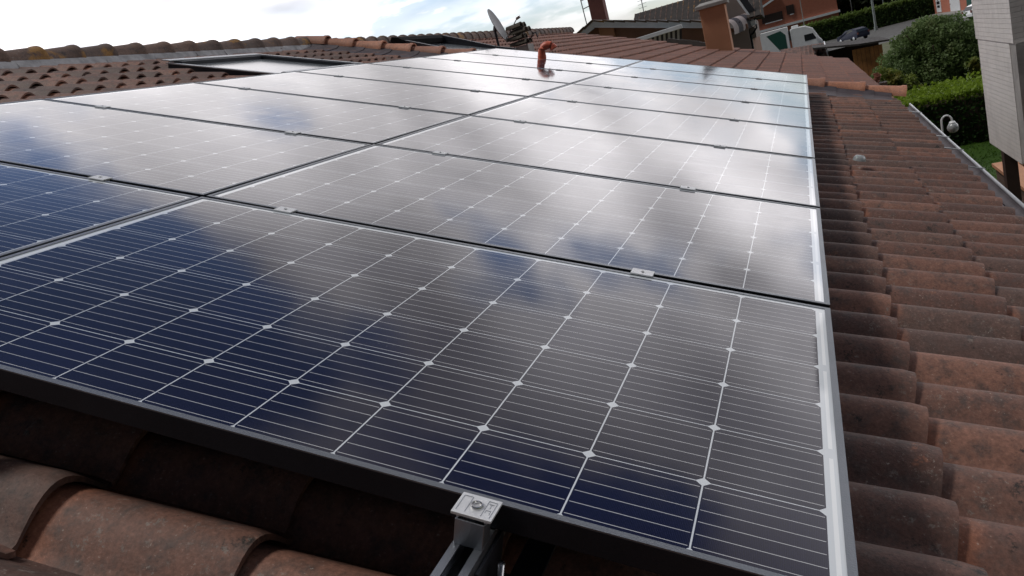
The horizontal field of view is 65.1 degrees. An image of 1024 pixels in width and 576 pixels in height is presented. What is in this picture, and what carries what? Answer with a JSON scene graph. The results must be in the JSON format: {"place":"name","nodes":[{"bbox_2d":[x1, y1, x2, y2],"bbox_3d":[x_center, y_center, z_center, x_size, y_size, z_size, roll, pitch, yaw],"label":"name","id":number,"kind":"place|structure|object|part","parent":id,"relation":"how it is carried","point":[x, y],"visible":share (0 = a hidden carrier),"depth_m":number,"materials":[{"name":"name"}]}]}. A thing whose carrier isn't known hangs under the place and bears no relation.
{"place":"outdoors","nodes":[
{"label":"outdoors","id":0,"kind":"place"},
{"bbox_2d":[0,0,681,50],"label":"sky","id":1,"kind":"structure","parent":0,"point":[46,24],"materials":[{"name":"white"}]},
{"bbox_2d":[345,0,893,97],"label":"neighbouring house","id":2,"kind":"structure","parent":0,"point":[718,50],"depth_m":16.01,"materials":[{"name":"brown tile"}]},
{"bbox_2d":[487,9,520,45],"bbox_3d":[-0.120,-4.169,12.979,0.505,0.767,0.463,-18,14,-14],"label":"satellite dish","id":3,"kind":"object","parent":2,"relation":"attached to","point":[498,27],"visible":0.99,"depth_m":12.99,"materials":[{"name":"grey paint"}]},
{"bbox_2d":[506,21,537,50],"bbox_3d":[0.201,-4.041,13.018,0.527,0.547,0.358,-9,14,22],"label":"tile cowl","id":4,"kind":"object","parent":2,"relation":"on","point":[520,28],"visible":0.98,"depth_m":12.93,"materials":[{"name":"ceramic"}]},
{"bbox_2d":[667,38,705,45],"bbox_3d":[4.445,-6.180,20.216,0.216,0.494,1.173,-25,17,-37],"label":"flashing strip","id":5,"kind":"object","parent":2,"relation":"attached to","point":[686,42],"visible":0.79,"depth_m":20.15,"materials":[{"name":"grey metal"}]},
{"bbox_2d":[577,0,764,49],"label":"house","id":6,"kind":"structure","parent":0,"point":[685,14],"depth_m":26.76,"materials":[{"name":"beige paint"}]},
{"bbox_2d":[580,0,608,23],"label":"red chimney","id":7,"kind":"object","parent":6,"relation":"on","point":[598,9],"visible":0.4,"depth_m":29.32,"materials":[{"name":"brick"}]},
{"bbox_2d":[639,24,682,40],"bbox_3d":[4.610,-7.995,25.880,1.886,0.525,0.318,-9,14,22],"label":"striped awning","id":8,"kind":"object","parent":6,"relation":"attached to","point":[674,32],"visible":0.51,"depth_m":25.67,"materials":[{"name":"white fabric"}]},
{"bbox_2d":[729,14,756,34],"bbox_3d":[7.358,-8.532,25.874,0.292,0.582,1.746,-2,19,44],"label":"rolled awning","id":9,"kind":"object","parent":6,"relation":"attached to","point":[738,27],"visible":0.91,"depth_m":25.68,"materials":[{"name":"fabric"}]},
{"bbox_2d":[823,14,968,50],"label":"road","id":10,"kind":"structure","parent":0,"point":[890,31],"depth_m":99.74,"materials":[{"name":"grey asphalt"}]},
{"bbox_2d":[760,25,822,51],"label":"box truck","id":11,"kind":"object","parent":10,"relation":"on","point":[776,40],"visible":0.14,"depth_m":91.48,"materials":[{"name":"white paint"}]},
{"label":"window","id":12,"kind":"part","parent":11,"relation":"part of","materials":[{"name":"black glass"}]},
{"bbox_2d":[837,26,869,41],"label":"parked car","id":13,"kind":"object","parent":10,"relation":"on","point":[855,33],"visible":0.88,"depth_m":95.50,"materials":[{"name":"blue paint"}]},
{"bbox_2d":[871,0,877,30],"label":"street lamp","id":14,"kind":"object","parent":10,"relation":"on","point":[874,19],"visible":0.92,"depth_m":110.25,"materials":[{"name":"grey metal"}]},
{"bbox_2d":[962,4,972,18],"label":"parked car","id":15,"kind":"object","parent":10,"relation":"on","point":[968,10],"visible":0.16,"depth_m":76.44,"materials":[{"name":"white paint"}]},
{"bbox_2d":[845,20,965,70],"bbox_3d":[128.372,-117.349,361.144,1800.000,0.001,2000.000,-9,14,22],"label":"ground","id":16,"kind":"structure","parent":0,"point":[886,46],"depth_m":70.25,"materials":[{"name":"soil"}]},
{"bbox_2d":[0,35,1023,575],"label":"tiled roof","id":17,"kind":"structure","parent":16,"relation":"on","point":[922,223],"depth_m":1.64,"materials":[{"name":"ceramic"}]},
{"bbox_2d":[430,527,505,575],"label":"mounting rail","id":18,"kind":"object","parent":17,"relation":"attached to","point":[458,560],"depth_m":0.97,"materials":[{"name":"metal"}]},
{"bbox_2d":[0,197,857,575],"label":"solar panel","id":19,"kind":"object","parent":18,"relation":"attached to","point":[664,427],"visible":1,"depth_m":1.31,"materials":[{"name":"glass"}]},
{"bbox_2d":[451,492,502,550],"bbox_3d":[-0.044,0.287,0.988,0.052,0.049,0.043,11,21,16],"label":"panel clamp","id":20,"kind":"object","parent":18,"relation":"attached to","point":[473,535],"visible":1,"depth_m":0.97,"materials":[{"name":"metal"}]},
{"bbox_2d":[475,530,555,575],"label":"roof hook","id":21,"kind":"object","parent":18,"relation":"attached to","point":[534,557],"visible":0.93,"depth_m":1.07,"materials":[{"name":"metal"}]},
{"bbox_2d":[206,144,829,307],"bbox_3d":[0.083,-0.243,2.450,1.648,0.040,0.982,11,21,16],"label":"solar panel","id":22,"kind":"object","parent":18,"relation":"attached to","point":[770,249],"visible":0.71,"depth_m":2.31,"materials":[{"name":"glass"}]},
{"bbox_2d":[630,268,654,276],"bbox_3d":[0.305,-0.022,1.887,0.052,0.036,0.038,11,21,16],"label":"panel clamp","id":23,"kind":"object","parent":18,"relation":"attached to","point":[641,272],"visible":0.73,"depth_m":1.88,"materials":[{"name":"metal"}]},
{"bbox_2d":[472,96,814,158],"bbox_3d":[0.725,-0.858,4.242,1.648,0.040,0.982,10,21,16],"label":"solar panel","id":24,"kind":"object","parent":18,"relation":"attached to","point":[764,137],"visible":0.69,"depth_m":4.16,"materials":[{"name":"glass"}]},
{"bbox_2d":[530,83,811,128],"bbox_3d":[1.047,-1.167,5.137,1.648,0.038,0.982,10,21,16],"label":"solar panel","id":25,"kind":"object","parent":18,"relation":"attached to","point":[729,109],"visible":0.76,"depth_m":5.08,"materials":[{"name":"glass"}]},
{"bbox_2d":[680,186,695,190],"bbox_3d":[0.610,-0.333,2.787,0.052,0.036,0.038,11,21,16],"label":"panel clamp","id":26,"kind":"object","parent":18,"relation":"attached to","point":[688,188],"visible":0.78,"depth_m":2.77,"materials":[{"name":"silver metal"}]},
{"bbox_2d":[572,74,809,108],"bbox_3d":[1.368,-1.477,6.032,1.648,0.038,0.982,10,21,16],"label":"solar panel","id":27,"kind":"object","parent":18,"relation":"on","point":[790,99],"visible":0.7,"depth_m":5.98,"materials":[{"name":"glass"}]},
{"bbox_2d":[603,66,808,93],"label":"solar panel","id":28,"kind":"object","parent":18,"relation":"on","point":[750,83],"visible":0.69,"depth_m":6.89,"materials":[{"name":"glass"}]},
{"bbox_2d":[538,41,556,58],"bbox_3d":[0.348,-2.224,7.837,0.252,0.355,0.084,-11,14,18],"label":"vent pipe","id":29,"kind":"object","parent":17,"relation":"attached to","point":[545,46],"visible":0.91,"depth_m":7.79,"materials":[{"name":"red plastic"}]},
{"bbox_2d":[852,155,865,161],"bbox_3d":[1.937,-0.723,4.474,0.070,0.046,0.070,-9,14,22],"label":"pale cap","id":30,"kind":"object","parent":17,"relation":"on","point":[861,158],"visible":1,"depth_m":4.45,"materials":[{"name":"white plastic"}]},
{"bbox_2d":[757,0,839,47],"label":"brick building","id":31,"kind":"structure","parent":16,"relation":"on","point":[778,14],"depth_m":126.43,"materials":[{"name":"brick"}]},
{"bbox_2d":[762,11,782,23],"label":"window","id":32,"kind":"structure","parent":31,"relation":"in","point":[770,18],"depth_m":127.51,"materials":[{"name":"black glass"}]},
{"bbox_2d":[786,4,794,14],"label":"window","id":33,"kind":"structure","parent":31,"relation":"in","point":[790,8],"depth_m":126.35,"materials":[{"name":"black glass"}]},
{"bbox_2d":[780,41,828,55],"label":"tiled hut","id":34,"kind":"object","parent":16,"relation":"on","point":[806,50],"visible":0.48,"depth_m":44.42,"materials":[{"name":"tile"}]},
{"bbox_2d":[811,36,889,76],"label":"garden shed","id":35,"kind":"structure","parent":16,"relation":"on","point":[863,54],"depth_m":40.88,"materials":[{"name":"brown wood"}]},
{"bbox_2d":[799,0,934,41],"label":"tall hedge","id":36,"kind":"object","parent":16,"relation":"on","point":[886,14],"visible":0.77,"depth_m":115.58,"materials":[{"name":"green plant"}]},
{"bbox_2d":[836,0,897,18],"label":"dark tree","id":37,"kind":"object","parent":16,"relation":"on","point":[844,6],"visible":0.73,"depth_m":131.44,"materials":[{"name":"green plant"}]},
{"bbox_2d":[870,11,979,85],"bbox_3d":[17.855,-9.854,33.536,6.155,3.300,3.194,-9,14,22],"label":"shrub","id":38,"kind":"object","parent":16,"relation":"on","point":[943,47],"visible":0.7,"depth_m":32.95,"materials":[{"name":"green plant"}]},
{"bbox_2d":[933,0,971,13],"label":"brick outbuilding","id":39,"kind":"structure","parent":16,"relation":"on","point":[940,6],"depth_m":104.59,"materials":[{"name":"red brick"}]},
{"bbox_2d":[949,0,960,10],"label":"door","id":40,"kind":"structure","parent":39,"relation":"in","point":[954,4],"depth_m":102.06,"materials":[{"name":"white paint"}]},
{"bbox_2d":[971,0,1023,201],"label":"brick stack","id":41,"kind":"object","parent":16,"relation":"on","point":[999,28],"visible":0.88,"depth_m":7.28,"materials":[{"name":"grey concrete"}]},
{"bbox_2d":[933,10,962,14],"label":"pavement","id":42,"kind":"structure","parent":0,"point":[948,12],"depth_m":103.24,"materials":[{"name":"concrete"}]},
{"bbox_2d":[959,139,1001,179],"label":"lawn","id":43,"kind":"structure","parent":0,"point":[977,155],"depth_m":20.52,"materials":[{"name":"green plant"}]},
{"bbox_2d":[873,72,887,85],"bbox_3d":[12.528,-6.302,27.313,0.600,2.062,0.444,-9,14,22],"label":"clay pots","id":44,"kind":"object","parent":43,"relation":"on","point":[877,76],"visible":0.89,"depth_m":26.97,"materials":[{"name":"brown ceramic"}]},
{"bbox_2d":[872,65,923,89],"bbox_3d":[13.897,-7.034,28.783,2.049,2.190,1.580,-15,13,0],"label":"laurel shrub","id":45,"kind":"object","parent":43,"relation":"on","point":[895,77],"visible":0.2,"depth_m":28.36,"materials":[{"name":"green plant"}]},
{"bbox_2d":[892,68,988,145],"bbox_3d":[15.108,-5.584,22.340,9.696,1.843,3.592,-9,14,22],"label":"clipped hedge","id":46,"kind":"object","parent":43,"relation":"on","point":[960,101],"visible":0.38,"depth_m":22.06,"materials":[{"name":"green plant"}]},
{"bbox_2d":[940,115,958,132],"bbox_3d":[6.064,-0.956,10.802,0.138,2.808,0.192,-26,17,-39],"label":"garden lamp","id":47,"kind":"object","parent":43,"relation":"on","point":[952,126],"visible":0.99,"depth_m":10.47,"materials":[{"name":"grey metal"}]},
{"bbox_2d":[963,56,981,77],"bbox_3d":[15.149,-6.551,25.816,1.068,1.920,1.045,-20,14,-19],"label":"yellowing shrub","id":48,"kind":"object","parent":43,"relation":"on","point":[972,64],"visible":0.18,"depth_m":25.59,"materials":[{"name":"green plant"}]},
{"bbox_2d":[992,162,1023,202],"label":"garden wall","id":49,"kind":"structure","parent":43,"relation":"on","point":[998,166],"depth_m":14.43,"materials":[{"name":"brown brick"}]},
{"bbox_3d":[0.360,-1.072,4.841,0.064,0.085,8.060,-9,14,22],"label":"rail","id":50,"kind":"object","parent":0,"visible":0},
{"bbox_2d":[273,206,297,212],"bbox_3d":[-0.608,-0.196,2.155,0.052,0.036,0.038,11,21,16],"label":"panel clamp","id":51,"kind":"object","parent":50,"relation":"attached to","point":[286,209],"visible":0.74,"depth_m":2.14,"materials":[{"name":"silver metal"}]},
{"bbox_2d":[432,151,447,154],"bbox_3d":[-0.273,-0.499,3.047,0.052,0.036,0.038,10,21,16],"label":"panel clamp","id":52,"kind":"object","parent":50,"relation":"attached to","point":[440,152],"visible":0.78,"depth_m":3.03,"materials":[{"name":"silver metal"}]},
{"bbox_2d":[376,115,819,207],"bbox_3d":[0.404,-0.550,3.346,1.648,0.040,0.982,11,21,16],"label":"solar panel","id":53,"kind":"object","parent":50,"relation":"attached to","point":[781,178],"visible":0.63,"depth_m":3.24,"materials":[{"name":"glass"}]},
{"bbox_2d":[628,60,807,82],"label":"solar panel","id":54,"kind":"object","parent":50,"relation":"attached to","point":[768,75],"visible":0.73,"depth_m":7.79,"materials":[{"name":"glass"}]},
{"bbox_3d":[-0.254,-1.183,5.023,0.060,0.076,8.060,-9,14,22],"label":"rail","id":55,"kind":"object","parent":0,"visible":0},
{"bbox_2d":[0,163,198,257],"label":"solar panel","id":56,"kind":"object","parent":55,"relation":"attached to","point":[39,207],"visible":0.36,"depth_m":2.08,"materials":[{"name":"glass"}]},
{"bbox_2d":[88,175,111,180],"bbox_3d":[-1.193,-0.305,2.327,0.052,0.036,0.038,11,21,16],"label":"panel clamp","id":57,"kind":"object","parent":55,"relation":"attached to","point":[101,178],"visible":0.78,"depth_m":2.32,"materials":[{"name":"silver metal"}]},
{"bbox_2d":[0,99,371,196],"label":"solar panel","id":58,"kind":"object","parent":55,"relation":"attached to","point":[183,156],"visible":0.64,"depth_m":2.81,"materials":[{"name":"glass"}]},
{"bbox_2d":[46,82,466,144],"bbox_3d":[-1.162,-0.838,3.809,1.648,0.038,0.982,10,21,16],"label":"solar panel","id":59,"kind":"object","parent":55,"relation":"attached to","point":[360,122],"visible":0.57,"depth_m":3.72,"materials":[{"name":"glass"}]},
{"bbox_2d":[284,131,300,133],"bbox_3d":[-0.882,-0.612,3.227,0.052,0.036,0.038,10,21,16],"label":"panel clamp","id":60,"kind":"object","parent":55,"relation":"attached to","point":[293,132],"visible":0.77,"depth_m":3.21,"materials":[{"name":"silver metal"}]},
{"bbox_2d":[195,71,527,115],"bbox_3d":[-0.841,-1.144,4.705,1.648,0.040,0.982,10,21,16],"label":"solar panel","id":61,"kind":"object","parent":55,"relation":"attached to","point":[437,99],"visible":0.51,"depth_m":4.63,"materials":[{"name":"glass"}]},
{"bbox_2d":[296,63,569,96],"bbox_3d":[-0.519,-1.450,5.601,1.648,0.038,0.982,10,21,16],"label":"solar panel","id":62,"kind":"object","parent":55,"relation":"attached to","point":[483,83],"visible":0.59,"depth_m":5.55,"materials":[{"name":"glass"}]},
{"bbox_2d":[369,57,598,83],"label":"solar panel","id":63,"kind":"object","parent":55,"relation":"attached to","point":[542,74],"visible":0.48,"depth_m":6.45,"materials":[{"name":"glass"}]},
{"bbox_2d":[425,52,623,73],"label":"solar panel","id":64,"kind":"object","parent":55,"relation":"attached to","point":[538,63],"visible":0.52,"depth_m":7.36,"materials":[{"name":"glass"}]},
{"bbox_2d":[467,48,642,65],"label":"solar panel","id":65,"kind":"object","parent":55,"relation":"attached to","point":[569,57],"visible":0.52,"depth_m":8.26,"materials":[{"name":"glass"}]},
{"bbox_3d":[-1.142,-1.341,5.288,0.057,0.065,8.060,-9,14,22],"label":"rail","id":66,"kind":"object","parent":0,"visible":0},
{"bbox_2d":[95,105,110,107],"bbox_3d":[-1.781,-0.776,3.493,0.052,0.036,0.038,10,21,16],"label":"panel clamp","id":67,"kind":"object","parent":66,"relation":"attached to","point":[102,106],"visible":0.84,"depth_m":3.48,"materials":[{"name":"silver metal"}]}
]}

